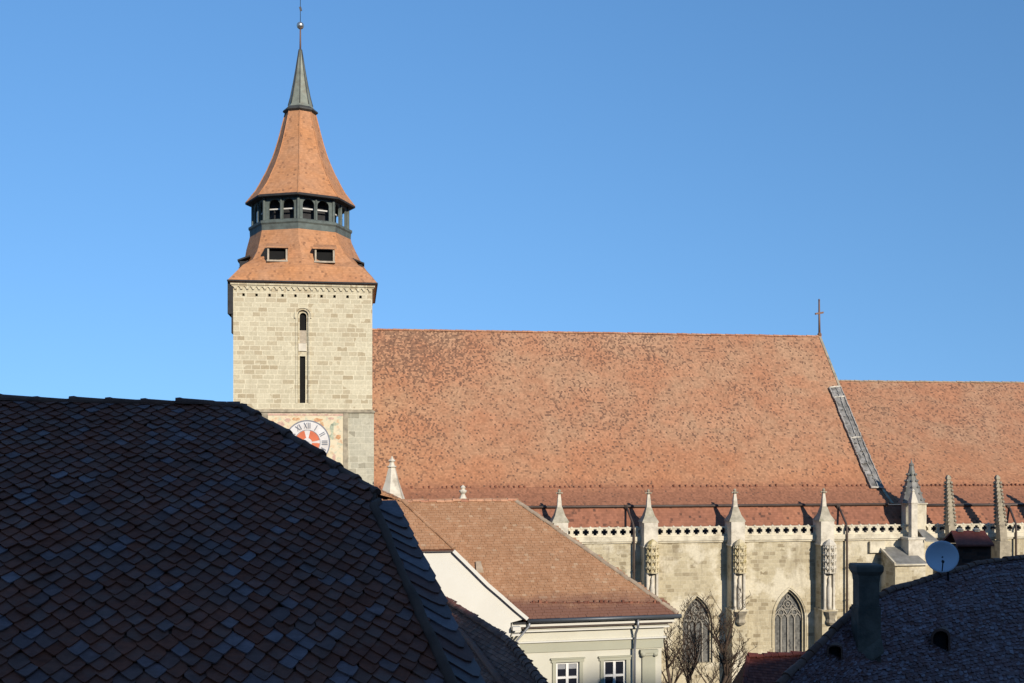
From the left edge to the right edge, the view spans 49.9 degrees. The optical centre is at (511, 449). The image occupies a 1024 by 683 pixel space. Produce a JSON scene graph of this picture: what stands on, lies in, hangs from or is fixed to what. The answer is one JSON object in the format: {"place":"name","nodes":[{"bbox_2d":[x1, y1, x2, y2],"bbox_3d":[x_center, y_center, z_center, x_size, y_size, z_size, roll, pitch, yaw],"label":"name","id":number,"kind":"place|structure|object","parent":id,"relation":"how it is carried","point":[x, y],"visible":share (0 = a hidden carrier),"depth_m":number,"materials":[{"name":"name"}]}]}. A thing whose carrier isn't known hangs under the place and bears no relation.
{"place":"outdoors","nodes":[
{"label":"outdoors","id":0,"kind":"place"},
{"bbox_2d":[0,0,1023,400],"label":"sky","id":1,"kind":"structure","parent":0,"point":[651,166],"materials":[{"name":"blue"}]},
{"bbox_2d":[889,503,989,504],"bbox_3d":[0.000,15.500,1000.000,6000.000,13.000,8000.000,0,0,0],"label":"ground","id":2,"kind":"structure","parent":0,"point":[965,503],"depth_m":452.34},
{"bbox_2d":[0,394,485,682],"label":"tiled house","id":3,"kind":"structure","parent":2,"relation":"on","point":[177,540],"depth_m":11.54,"materials":[{"name":"tile"}]},
{"bbox_2d":[227,0,377,484],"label":"church tower","id":4,"kind":"structure","parent":2,"relation":"on","point":[302,286],"depth_m":97.04,"materials":[{"name":"stone"}]},
{"bbox_2d":[294,307,311,402],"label":"slit window","id":5,"kind":"structure","parent":4,"relation":"in","point":[302,336],"depth_m":96.71,"materials":[{"name":"stone"}]},
{"bbox_2d":[446,597,547,682],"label":"house","id":6,"kind":"structure","parent":2,"relation":"on","point":[500,656],"depth_m":32.73,"materials":[{"name":"brown tile"}]},
{"bbox_2d":[373,485,681,682],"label":"cream house","id":7,"kind":"structure","parent":2,"relation":"on","point":[557,604],"depth_m":46.20,"materials":[{"name":"brown tile"}]},
{"bbox_2d":[550,657,584,682],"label":"window","id":8,"kind":"structure","parent":7,"relation":"in","point":[564,670],"depth_m":45.75,"materials":[{"name":"white paint"}]},
{"bbox_2d":[598,655,631,682],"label":"window","id":9,"kind":"structure","parent":7,"relation":"in","point":[612,668],"depth_m":46.19,"materials":[{"name":"white paint"}]},
{"bbox_2d":[661,621,696,682],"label":"bare tree","id":10,"kind":"object","parent":2,"relation":"on","point":[667,656],"visible":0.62,"depth_m":68.94,"materials":[{"name":"brown plant"}]},
{"bbox_2d":[668,591,721,682],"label":"bare tree","id":11,"kind":"object","parent":2,"relation":"on","point":[689,670],"visible":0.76,"depth_m":74.84,"materials":[{"name":"brown plant"}]},
{"bbox_2d":[372,299,1023,682],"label":"church","id":12,"kind":"structure","parent":2,"relation":"on","point":[782,481],"depth_m":108.15,"materials":[{"name":"tile"}]},
{"bbox_2d":[679,593,714,662],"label":"window","id":13,"kind":"structure","parent":12,"relation":"in","point":[705,655],"depth_m":101.11,"materials":[{"name":"glass"}]},
{"bbox_2d":[772,587,807,651],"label":"window","id":14,"kind":"structure","parent":12,"relation":"in","point":[787,614],"depth_m":102.32,"materials":[{"name":"glass"}]},
{"bbox_2d":[683,587,756,682],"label":"bare tree","id":15,"kind":"object","parent":2,"relation":"on","point":[724,662],"visible":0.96,"depth_m":71.91,"materials":[{"name":"brown plant"}]},
{"bbox_2d":[732,651,805,682],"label":"red roofed house","id":16,"kind":"structure","parent":2,"relation":"on","point":[769,667],"depth_m":51.87,"materials":[{"name":"tile"}]},
{"bbox_2d":[774,528,1023,682],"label":"mossy house","id":17,"kind":"structure","parent":2,"relation":"on","point":[964,623],"depth_m":24.28,"materials":[{"name":"tile"}]},
{"bbox_2d":[925,541,958,580],"bbox_3d":[10.413,2.875,26.589,0.585,1.354,0.580,0,0,-25],"label":"satellite dish","id":18,"kind":"object","parent":17,"relation":"on","point":[941,556],"visible":1,"depth_m":26.66,"materials":[{"name":"metal"}]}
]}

